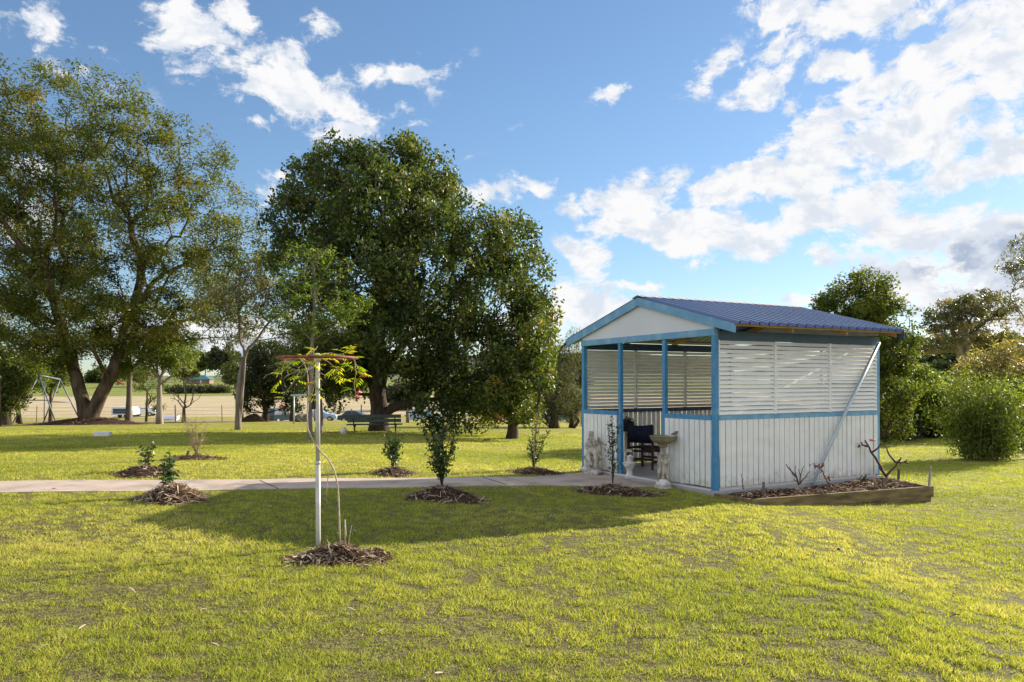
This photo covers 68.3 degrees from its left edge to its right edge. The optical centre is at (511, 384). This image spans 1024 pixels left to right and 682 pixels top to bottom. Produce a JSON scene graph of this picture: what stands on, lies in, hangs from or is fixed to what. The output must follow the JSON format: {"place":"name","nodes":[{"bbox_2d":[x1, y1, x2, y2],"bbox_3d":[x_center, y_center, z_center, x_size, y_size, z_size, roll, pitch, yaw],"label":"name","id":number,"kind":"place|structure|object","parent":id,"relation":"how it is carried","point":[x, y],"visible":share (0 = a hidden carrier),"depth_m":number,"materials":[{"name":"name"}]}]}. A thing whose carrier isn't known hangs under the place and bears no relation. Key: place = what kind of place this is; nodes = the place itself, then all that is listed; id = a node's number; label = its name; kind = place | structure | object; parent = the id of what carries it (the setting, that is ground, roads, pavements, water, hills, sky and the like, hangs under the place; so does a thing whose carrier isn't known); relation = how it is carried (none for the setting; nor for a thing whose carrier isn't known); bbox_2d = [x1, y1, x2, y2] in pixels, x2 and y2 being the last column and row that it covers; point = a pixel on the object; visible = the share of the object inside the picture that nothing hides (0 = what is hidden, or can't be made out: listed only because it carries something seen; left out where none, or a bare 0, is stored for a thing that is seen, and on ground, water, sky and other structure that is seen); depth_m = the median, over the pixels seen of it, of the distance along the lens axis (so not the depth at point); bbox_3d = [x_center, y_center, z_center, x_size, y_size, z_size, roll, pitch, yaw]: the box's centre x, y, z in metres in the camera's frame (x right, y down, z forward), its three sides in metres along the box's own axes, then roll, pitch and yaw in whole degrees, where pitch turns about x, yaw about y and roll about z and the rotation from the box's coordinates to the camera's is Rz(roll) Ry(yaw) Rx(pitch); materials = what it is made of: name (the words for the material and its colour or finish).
{"place":"outdoors","nodes":[
{"label":"outdoors","id":0,"kind":"place"},
{"bbox_2d":[163,415,179,419],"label":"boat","id":1,"kind":"object","parent":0,"point":[170,417],"visible":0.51,"depth_m":103.62,"materials":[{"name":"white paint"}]},
{"bbox_2d":[186,375,214,383],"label":"house","id":2,"kind":"structure","parent":0,"point":[202,379],"depth_m":416.30,"materials":[{"name":"teal metal"}]},
{"bbox_2d":[0,472,654,492],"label":"path","id":3,"kind":"structure","parent":0,"point":[571,479],"depth_m":11.35,"materials":[{"name":"concrete"}]},
{"bbox_2d":[0,374,1023,681],"bbox_3d":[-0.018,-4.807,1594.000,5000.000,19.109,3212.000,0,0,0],"label":"ground","id":4,"kind":"structure","parent":0,"point":[218,410],"depth_m":6.41,"materials":[{"name":"plant"}]},
{"bbox_2d":[0,376,1,425],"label":"garden post","id":5,"kind":"object","parent":4,"relation":"on","point":[0,400],"visible":0.91,"depth_m":33.98,"materials":[{"name":"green wood"}]},
{"bbox_2d":[1,403,12,424],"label":"tree stump","id":6,"kind":"object","parent":4,"relation":"on","point":[7,420],"visible":0.52,"depth_m":37.79,"materials":[{"name":"wood"}]},
{"bbox_2d":[0,343,22,367],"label":"bushy tree","id":7,"kind":"object","parent":4,"relation":"on","point":[4,356],"visible":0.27,"depth_m":40.03,"materials":[{"name":"green plant"}]},
{"bbox_2d":[0,358,37,418],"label":"bushy tree","id":8,"kind":"object","parent":4,"relation":"on","point":[14,376],"visible":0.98,"depth_m":37.77,"materials":[{"name":"green plant"}]},
{"bbox_2d":[16,369,22,423],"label":"thin tree","id":9,"kind":"object","parent":4,"relation":"on","point":[19,419],"visible":0.31,"depth_m":40.03,"materials":[{"name":"brown plant"}]},
{"bbox_2d":[8,347,53,422],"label":"bushy tree","id":10,"kind":"object","parent":4,"relation":"on","point":[36,371],"visible":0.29,"depth_m":43.90,"materials":[{"name":"green plant"}]},
{"bbox_2d":[12,374,76,422],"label":"swing frame","id":11,"kind":"object","parent":4,"relation":"on","point":[47,400],"visible":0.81,"depth_m":42.98,"materials":[{"name":"grey metal"}]},
{"bbox_2d":[32,348,81,421],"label":"bushy tree","id":12,"kind":"object","parent":4,"relation":"on","point":[54,384],"visible":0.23,"depth_m":51.82,"materials":[{"name":"green plant"}]},
{"bbox_2d":[17,416,150,424],"bbox_3d":[-21.354,1.845,38.097,6.773,0.619,4.193,0,0,0],"label":"mulch heap","id":13,"kind":"object","parent":4,"relation":"on","point":[102,420],"visible":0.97,"depth_m":37.16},
{"bbox_2d":[93,432,111,435],"bbox_3d":[-13.068,1.583,24.080,0.480,0.150,0.280,0,0,-11],"label":"white box","id":14,"kind":"object","parent":4,"relation":"on","point":[102,433],"visible":0.74,"depth_m":23.95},
{"bbox_2d":[83,367,121,382],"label":"tree","id":15,"kind":"object","parent":4,"relation":"on","point":[90,376],"visible":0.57,"depth_m":434.83,"materials":[{"name":"green plant"}]},
{"bbox_2d":[111,407,139,417],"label":"caravan","id":16,"kind":"object","parent":4,"relation":"on","point":[119,411],"visible":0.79,"depth_m":110.95,"materials":[{"name":"white paint"}]},
{"bbox_2d":[113,409,124,413],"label":"window","id":17,"kind":"structure","parent":16,"relation":"in","point":[115,411],"depth_m":110.91,"materials":[{"name":"glass"}]},
{"bbox_2d":[121,364,151,380],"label":"tree","id":18,"kind":"object","parent":4,"relation":"on","point":[135,379],"visible":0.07,"depth_m":477.68,"materials":[{"name":"green plant"}]},
{"bbox_2d":[0,52,285,418],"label":"shade tree","id":19,"kind":"object","parent":4,"relation":"on","point":[39,272],"visible":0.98,"depth_m":37.01,"materials":[{"name":"green plant"}]},
{"bbox_2d":[133,407,155,415],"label":"parked ute","id":20,"kind":"object","parent":4,"relation":"on","point":[150,412],"visible":0.57,"depth_m":115.27,"materials":[{"name":"white paint"}]},
{"bbox_2d":[108,463,182,477],"bbox_3d":[-5.903,1.361,12.092,1.109,0.224,1.216,0,0,0],"label":"mulch heap","id":21,"kind":"object","parent":4,"relation":"on","point":[142,471],"visible":0.8,"depth_m":11.84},
{"bbox_2d":[135,441,158,465],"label":"camellia bush","id":22,"kind":"object","parent":21,"relation":"on","point":[147,460],"visible":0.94,"depth_m":12.54,"materials":[{"name":"green plant"}]},
{"bbox_2d":[87,325,204,420],"bbox_3d":[-19.474,-0.672,40.153,5.709,5.763,4.180,0,0,0],"label":"lawn tree","id":23,"kind":"object","parent":4,"relation":"on","point":[126,373],"visible":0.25,"depth_m":39.78,"materials":[{"name":"green plant"}]},
{"bbox_2d":[132,365,166,421],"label":"tree","id":24,"kind":"object","parent":4,"relation":"on","point":[140,387],"visible":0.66,"depth_m":51.94,"materials":[{"name":"green plant"}]},
{"bbox_2d":[118,334,205,423],"bbox_3d":[-18.142,-0.373,39.095,4.098,5.142,4.164,0,0,-32],"label":"lawn tree","id":25,"kind":"object","parent":4,"relation":"on","point":[174,360],"visible":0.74,"depth_m":38.50,"materials":[{"name":"green plant"}]},
{"bbox_2d":[128,481,211,505],"bbox_3d":[-4.253,1.372,9.593,1.201,0.295,1.029,0,0,42],"label":"mulch heap","id":26,"kind":"object","parent":4,"relation":"on","point":[170,494],"visible":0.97,"depth_m":9.43,"materials":[{"name":"wood"}]},
{"bbox_2d":[155,451,178,484],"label":"camellia bush","id":27,"kind":"object","parent":26,"relation":"on","point":[167,474],"visible":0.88,"depth_m":9.85,"materials":[{"name":"green plant"}]},
{"bbox_2d":[168,373,201,421],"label":"bare tree","id":28,"kind":"object","parent":4,"relation":"on","point":[183,409],"visible":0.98,"depth_m":47.92,"materials":[{"name":"brown plant"}]},
{"bbox_2d":[170,358,200,384],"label":"tree","id":29,"kind":"object","parent":4,"relation":"on","point":[187,376],"visible":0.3,"depth_m":378.74,"materials":[{"name":"green plant"}]},
{"bbox_2d":[162,383,234,393],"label":"hedge","id":30,"kind":"object","parent":4,"relation":"on","point":[210,388],"visible":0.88,"depth_m":278.62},
{"bbox_2d":[161,453,236,460],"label":"mulch heap","id":31,"kind":"object","parent":4,"relation":"on","point":[194,456],"visible":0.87,"depth_m":14.73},
{"bbox_2d":[178,411,213,454],"bbox_3d":[-6.334,1.020,14.930,0.708,0.992,0.649,0,0,0],"label":"bare shrub","id":32,"kind":"object","parent":31,"relation":"on","point":[197,443],"visible":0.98,"depth_m":14.97,"materials":[{"name":"brown plant"}]},
{"bbox_2d":[193,350,212,375],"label":"tree","id":33,"kind":"object","parent":4,"relation":"on","point":[201,365],"visible":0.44,"depth_m":456.40,"materials":[{"name":"green plant"}]},
{"bbox_2d":[205,340,241,384],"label":"tree","id":34,"kind":"object","parent":4,"relation":"on","point":[218,357],"visible":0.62,"depth_m":396.40,"materials":[{"name":"green plant"}]},
{"bbox_2d":[220,360,248,388],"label":"tree","id":35,"kind":"object","parent":4,"relation":"on","point":[226,377],"visible":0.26,"depth_m":337.45,"materials":[{"name":"green plant"}]},
{"bbox_2d":[214,352,258,418],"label":"tree","id":36,"kind":"object","parent":4,"relation":"on","point":[237,360],"visible":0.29,"depth_m":49.49,"materials":[{"name":"green plant"}]},
{"bbox_2d":[188,255,310,429],"bbox_3d":[-9.543,-1.512,28.476,5.037,6.772,3.704,0,0,0],"label":"gum sapling","id":37,"kind":"object","parent":4,"relation":"on","point":[242,298],"visible":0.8,"depth_m":28.27,"materials":[{"name":"green plant"}]},
{"bbox_2d":[241,414,269,421],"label":"mulch heap","id":38,"kind":"object","parent":4,"relation":"on","point":[253,418],"visible":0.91,"depth_m":45.52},
{"bbox_2d":[246,339,283,363],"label":"tree","id":39,"kind":"object","parent":4,"relation":"on","point":[263,342],"visible":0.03,"depth_m":379.18,"materials":[{"name":"green plant"}]},
{"bbox_2d":[232,340,307,420],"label":"citrus tree","id":40,"kind":"object","parent":4,"relation":"on","point":[260,368],"visible":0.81,"depth_m":46.29,"materials":[{"name":"green plant"}]},
{"bbox_2d":[261,408,295,420],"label":"parked car","id":41,"kind":"object","parent":4,"relation":"on","point":[276,416],"visible":0.5,"depth_m":86.45,"materials":[{"name":"grey paint"}]},
{"bbox_2d":[11,405,568,423],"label":"wire fence","id":42,"kind":"object","parent":4,"relation":"on","point":[175,414],"visible":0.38,"depth_m":51.97,"materials":[{"name":"grey"}]},
{"bbox_2d":[291,394,307,423],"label":"garden arch","id":43,"kind":"structure","parent":4,"relation":"on","point":[293,395],"depth_m":37.97,"materials":[{"name":"metal"}]},
{"bbox_2d":[292,413,313,421],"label":"boulder","id":44,"kind":"object","parent":4,"relation":"on","point":[302,417],"visible":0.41,"depth_m":45.63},
{"bbox_2d":[251,239,377,439],"bbox_3d":[-5.641,-1.166,21.558,3.405,5.809,3.363,0,0,20],"label":"young tree","id":45,"kind":"object","parent":4,"relation":"on","point":[315,286],"visible":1,"depth_m":21.40,"materials":[{"name":"green plant"}]},
{"bbox_2d":[276,353,357,546],"bbox_3d":[-1.822,0.765,7.080,0.752,2.119,0.752,0,0,0],"label":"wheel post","id":46,"kind":"object","parent":4,"relation":"on","point":[315,404],"visible":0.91,"depth_m":7.06,"materials":[{"name":"grey metal"}]},
{"bbox_2d":[263,345,371,543],"bbox_3d":[-1.789,0.612,7.073,1.048,1.940,0.660,0,0,0],"label":"climbing vine","id":47,"kind":"object","parent":46,"relation":"attached to","point":[308,383],"visible":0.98,"depth_m":7.04,"materials":[{"name":"green plant"}]},
{"bbox_2d":[271,315,363,432],"bbox_3d":[-6.752,-0.320,26.177,3.229,4.287,2.612,0,0,-10],"label":"young tree","id":48,"kind":"object","parent":4,"relation":"on","point":[340,345],"visible":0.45,"depth_m":25.86,"materials":[{"name":"green plant"}]},
{"bbox_2d":[273,329,368,420],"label":"citrus tree","id":49,"kind":"object","parent":4,"relation":"on","point":[324,395],"visible":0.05,"depth_m":51.54,"materials":[{"name":"green plant"}]},
{"bbox_2d":[312,411,337,420],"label":"parked car","id":50,"kind":"object","parent":4,"relation":"on","point":[330,417],"visible":0.53,"depth_m":97.22,"materials":[{"name":"silver metal"}]},
{"bbox_2d":[283,539,392,566],"bbox_3d":[-1.520,1.477,6.634,1.002,0.237,0.686,0,0,0],"label":"mulch heap","id":51,"kind":"object","parent":4,"relation":"on","point":[329,553],"visible":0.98,"depth_m":6.50,"materials":[{"name":"wood"}]},
{"bbox_2d":[340,427,346,433],"bbox_3d":[-5.729,1.593,25.682,0.246,0.280,0.240,0,0,0],"label":"round stone","id":52,"kind":"object","parent":4,"relation":"on","point":[343,430],"visible":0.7,"depth_m":25.59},
{"bbox_2d":[337,411,369,420],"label":"parked car","id":53,"kind":"object","parent":4,"relation":"on","point":[343,417],"visible":0.41,"depth_m":91.13,"materials":[{"name":"blue paint"}]},
{"bbox_2d":[346,414,402,431],"bbox_3d":[-4.915,1.382,26.968,1.960,0.642,0.540,0,0,-4],"label":"park bench","id":54,"kind":"object","parent":4,"relation":"on","point":[394,420],"visible":0.98,"depth_m":26.73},
{"bbox_2d":[366,546,394,558],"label":"mulch heap","id":55,"kind":"object","parent":4,"relation":"on","point":[377,550],"visible":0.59,"depth_m":6.72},
{"bbox_2d":[366,464,420,476],"bbox_3d":[-2.042,1.483,12.954,1.003,0.243,0.809,0,0,0],"label":"mulch heap","id":56,"kind":"object","parent":4,"relation":"on","point":[394,471],"visible":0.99,"depth_m":12.86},
{"bbox_2d":[381,425,403,466],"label":"camellia bush","id":57,"kind":"object","parent":56,"relation":"on","point":[392,454],"visible":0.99,"depth_m":13.34,"materials":[{"name":"green plant"}]},
{"bbox_2d":[385,378,427,409],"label":"tree","id":58,"kind":"object","parent":4,"relation":"on","point":[394,392],"visible":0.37,"depth_m":133.06,"materials":[{"name":"green plant"}]},
{"bbox_2d":[256,127,564,435],"bbox_3d":[-3.707,-3.715,27.074,11.428,11.242,8.646,0,0,0],"label":"dense tree","id":59,"kind":"object","parent":4,"relation":"on","point":[416,194],"visible":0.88,"depth_m":25.80,"materials":[{"name":"green plant"}]},
{"bbox_2d":[406,411,423,422],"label":"gate post","id":60,"kind":"object","parent":4,"relation":"on","point":[407,417],"visible":0.42,"depth_m":41.92,"materials":[{"name":"brown wood"}]},
{"bbox_2d":[409,410,441,420],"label":"parked car","id":61,"kind":"object","parent":4,"relation":"on","point":[411,418],"visible":0.22,"depth_m":90.99,"materials":[{"name":"silver metal"}]},
{"bbox_2d":[418,422,458,485],"bbox_3d":[-1.079,1.041,11.204,0.545,0.981,0.578,0,0,-27],"label":"camellia bush","id":62,"kind":"object","parent":4,"relation":"on","point":[438,448],"visible":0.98,"depth_m":11.17,"materials":[{"name":"green plant"}]},
{"bbox_2d":[403,484,491,503],"bbox_3d":[-0.895,1.490,10.367,1.270,0.268,1.006,0,0,0],"label":"mulch heap","id":63,"kind":"object","parent":4,"relation":"on","point":[443,493],"visible":0.98,"depth_m":10.14,"materials":[{"name":"wood"}]},
{"bbox_2d":[0,455,1023,681],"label":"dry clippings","id":64,"kind":"object","parent":4,"relation":"on","point":[531,600],"visible":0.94,"depth_m":5.30,"materials":[{"name":"plant"}]},
{"bbox_2d":[466,307,561,438],"bbox_3d":[0.104,-0.338,25.396,3.317,4.664,3.676,0,0,0],"label":"orchard tree","id":65,"kind":"object","parent":4,"relation":"on","point":[511,396],"visible":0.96,"depth_m":24.68,"materials":[{"name":"green plant"}]},
{"bbox_2d":[522,393,545,423],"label":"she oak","id":66,"kind":"object","parent":4,"relation":"on","point":[531,411],"visible":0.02,"depth_m":49.61,"materials":[{"name":"green plant"}]},
{"bbox_2d":[533,410,538,466],"bbox_3d":[0.443,1.039,13.900,0.107,1.132,0.022,0,0,0],"label":"thin stake","id":67,"kind":"object","parent":4,"relation":"on","point":[534,440],"visible":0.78,"depth_m":13.89,"materials":[{"name":"brown plant"}]},
{"bbox_2d":[506,466,567,475],"bbox_3d":[0.460,1.587,13.956,1.235,0.194,1.150,0,0,0],"label":"mulch heap","id":68,"kind":"object","parent":4,"relation":"on","point":[532,470],"visible":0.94,"depth_m":13.74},
{"bbox_2d":[524,426,550,466],"bbox_3d":[0.492,1.219,14.496,0.528,0.875,0.408,0,0,0],"label":"camellia bush","id":69,"kind":"object","parent":4,"relation":"on","point":[530,449],"visible":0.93,"depth_m":14.48,"materials":[{"name":"green plant"}]},
{"bbox_2d":[526,326,581,427],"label":"she oak","id":70,"kind":"object","parent":4,"relation":"on","point":[556,401],"visible":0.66,"depth_m":37.52,"materials":[{"name":"green plant"}]},
{"bbox_2d":[558,384,591,427],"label":"she oak","id":71,"kind":"object","parent":4,"relation":"on","point":[577,410],"visible":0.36,"depth_m":39.29,"materials":[{"name":"green plant"}]},
{"bbox_2d":[559,353,593,389],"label":"tree","id":72,"kind":"object","parent":4,"relation":"on","point":[579,381],"visible":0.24,"depth_m":126.80,"materials":[{"name":"green plant"}]},
{"bbox_2d":[581,431,602,474],"bbox_3d":[1.480,1.282,13.801,0.354,0.851,0.380,0,0,-27],"label":"figure statue","id":73,"kind":"object","parent":4,"relation":"on","point":[592,447],"visible":0.98,"depth_m":13.75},
{"bbox_2d":[602,415,621,482],"bbox_3d":[1.655,1.079,12.258,0.350,1.161,0.409,0,0,0],"label":"thin shrub","id":74,"kind":"object","parent":4,"relation":"on","point":[612,451],"visible":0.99,"depth_m":12.29,"materials":[{"name":"green plant"}]},
{"bbox_2d":[571,482,668,496],"bbox_3d":[1.595,1.601,11.469,1.563,0.260,1.060,0,0,0],"label":"mulch heap","id":75,"kind":"object","parent":4,"relation":"on","point":[613,489],"visible":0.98,"depth_m":11.27,"materials":[{"name":"wood"}]},
{"bbox_2d":[649,435,676,488],"bbox_3d":[2.433,1.271,12.141,0.444,0.901,0.441,0,0,0],"label":"bird bath","id":76,"kind":"object","parent":4,"relation":"on","point":[662,441],"visible":1,"depth_m":12.06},
{"bbox_2d":[566,295,905,495],"bbox_3d":[3.906,0.270,13.901,4.005,3.631,4.571,0,0,-29],"label":"garden shelter","id":77,"kind":"object","parent":4,"relation":"on","point":[766,436],"visible":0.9,"depth_m":12.59,"materials":[{"name":"blue paint"}]},
{"bbox_2d":[623,416,634,431],"bbox_3d":[2.284,0.763,14.874,0.395,0.317,0.248,0,0,-29],"label":"hanging planter","id":78,"kind":"object","parent":77,"relation":"hanging from","point":[628,421],"visible":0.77,"depth_m":14.80,"materials":[{"name":"plastic"}]},
{"bbox_2d":[623,449,636,478],"bbox_3d":[2.073,1.397,13.277,0.234,0.527,0.258,0,0,41],"label":"bust statue","id":79,"kind":"object","parent":77,"relation":"on","point":[629,463],"visible":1,"depth_m":13.23,"materials":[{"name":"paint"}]},
{"bbox_2d":[627,423,659,469],"bbox_3d":[2.603,1.179,14.559,0.604,0.860,0.590,0,0,43],"label":"director chair","id":80,"kind":"object","parent":77,"relation":"on","point":[637,434],"visible":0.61,"depth_m":14.35,"materials":[{"name":"blue fabric"}]},
{"bbox_2d":[714,477,933,504],"bbox_3d":[5.088,1.767,11.829,4.056,0.409,1.242,0,0,-29],"label":"garden bed","id":81,"kind":"object","parent":4,"relation":"on","point":[895,490],"visible":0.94,"depth_m":11.60,"materials":[{"name":"brown wood"}]},
{"bbox_2d":[762,482,764,497],"bbox_3d":[3.659,1.612,10.967,0.028,0.398,0.045,0,0,0],"label":"garden stake","id":82,"kind":"object","parent":81,"relation":"on","point":[763,489],"visible":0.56,"depth_m":10.95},
{"bbox_2d":[786,464,810,484],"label":"rose bush","id":83,"kind":"object","parent":81,"relation":"on","point":[797,481],"visible":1,"depth_m":11.71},
{"bbox_2d":[809,463,832,482],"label":"rose bush","id":84,"kind":"object","parent":81,"relation":"on","point":[821,467],"visible":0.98,"depth_m":11.96,"materials":[{"name":"red plant"}]},
{"bbox_2d":[828,482,830,492],"bbox_3d":[4.800,1.643,11.392,0.026,0.335,0.042,0,0,0],"label":"garden stake","id":85,"kind":"object","parent":81,"relation":"on","point":[829,487],"visible":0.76,"depth_m":11.37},
{"bbox_2d":[810,342,880,484],"bbox_3d":[5.646,0.439,12.718,1.854,2.373,0.058,0,0,-31],"label":"leaning pole","id":86,"kind":"object","parent":81,"relation":"on","point":[827,450],"visible":1,"depth_m":12.68,"materials":[{"name":"metal"}]},
{"bbox_2d":[882,477,884,488],"bbox_3d":[5.820,1.622,11.812,0.026,0.334,0.042,0,0,0],"label":"garden stake","id":87,"kind":"object","parent":81,"relation":"on","point":[883,482],"visible":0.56,"depth_m":11.79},
{"bbox_2d":[858,439,909,477],"bbox_3d":[6.381,1.315,12.916,0.946,0.774,0.144,0,0,-8],"label":"rose bush","id":88,"kind":"object","parent":81,"relation":"on","point":[880,467],"visible":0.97,"depth_m":12.88,"materials":[{"name":"red plant"}]},
{"bbox_2d":[928,466,931,485],"bbox_3d":[6.681,1.544,12.068,0.058,0.476,0.038,0,0,0],"label":"garden stake","id":89,"kind":"object","parent":81,"relation":"on","point":[929,476],"visible":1,"depth_m":12.05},
{"bbox_2d":[806,264,928,443],"bbox_3d":[12.533,-0.947,27.035,3.911,6.645,4.432,0,0,0],"label":"camphor tree","id":90,"kind":"object","parent":4,"relation":"on","point":[877,307],"visible":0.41,"depth_m":26.08,"materials":[{"name":"green plant"}]},
{"bbox_2d":[884,374,910,440],"bbox_3d":[14.451,0.995,28.969,1.693,2.844,1.583,0,0,28],"label":"shrub","id":91,"kind":"object","parent":4,"relation":"on","point":[902,381],"visible":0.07,"depth_m":28.64,"materials":[{"name":"green plant"}]},
{"bbox_2d":[880,414,927,439],"bbox_3d":[15.439,1.690,29.942,2.174,1.339,1.891,0,0,0],"label":"shrub","id":92,"kind":"object","parent":4,"relation":"on","point":[919,424],"visible":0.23,"depth_m":29.51,"materials":[{"name":"green plant"}]},
{"bbox_2d":[895,362,955,438],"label":"tree","id":93,"kind":"object","parent":4,"relation":"on","point":[916,377],"visible":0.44,"depth_m":30.23,"materials":[{"name":"green plant"}]},
{"bbox_2d":[922,417,953,437],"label":"shrub","id":94,"kind":"object","parent":4,"relation":"on","point":[930,434],"visible":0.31,"depth_m":31.51,"materials":[{"name":"green plant"}]},
{"bbox_2d":[932,369,957,386],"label":"shrub","id":95,"kind":"object","parent":4,"relation":"on","point":[949,376],"visible":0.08,"depth_m":49.40,"materials":[{"name":"green plant"}]},
{"bbox_2d":[907,359,1023,461],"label":"shrub","id":96,"kind":"object","parent":4,"relation":"on","point":[984,430],"visible":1,"depth_m":20.00,"materials":[{"name":"green plant"}]},
{"bbox_2d":[911,287,1023,392],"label":"tall gum","id":97,"kind":"object","parent":4,"relation":"on","point":[966,335],"visible":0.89,"depth_m":73.84,"materials":[{"name":"green plant"}]},
{"bbox_2d":[945,334,1023,393],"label":"gum tree","id":98,"kind":"object","parent":4,"relation":"on","point":[1001,358],"visible":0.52,"depth_m":33.55,"materials":[{"name":"green plant"}]},
{"bbox_2d":[987,372,1023,422],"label":"shrub","id":99,"kind":"object","parent":4,"relation":"on","point":[1016,384],"visible":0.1,"depth_m":29.79,"materials":[{"name":"green plant"}]},
{"bbox_2d":[991,232,1023,366],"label":"edge gum","id":100,"kind":"object","parent":4,"relation":"on","point":[1015,306],"visible":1,"depth_m":22.24,"materials":[{"name":"green plant"}]},
{"bbox_2d":[1009,420,1023,448],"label":"shrub","id":101,"kind":"object","parent":4,"relation":"on","point":[1019,435],"visible":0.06,"depth_m":23.65,"materials":[{"name":"green plant"}]},
{"bbox_2d":[0,0,1023,375],"label":"sky","id":102,"kind":"structure","parent":0,"point":[750,151],"materials":[{"name":"blue"}]},
{"bbox_2d":[388,352,697,374],"bbox_3d":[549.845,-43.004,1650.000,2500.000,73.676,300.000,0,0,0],"label":"range","id":103,"kind":"structure","parent":0,"point":[474,362],"depth_m":1634.16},
{"bbox_2d":[858,474,867,482],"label":"rose bush","id":104,"kind":"object","parent":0,"point":[862,480],"visible":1,"depth_m":12.35,"materials":[{"name":"green plant"}]},
{"bbox_3d":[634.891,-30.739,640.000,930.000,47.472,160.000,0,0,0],"label":"hill","id":105,"kind":"structure","parent":0,"visible":0},
{"bbox_2d":[690,336,1023,373],"bbox_3d":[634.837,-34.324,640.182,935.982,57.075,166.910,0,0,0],"label":"distant wood","id":106,"kind":"object","parent":105,"relation":"on","point":[938,361],"visible":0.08,"depth_m":585.09,"materials":[{"name":"plant"}]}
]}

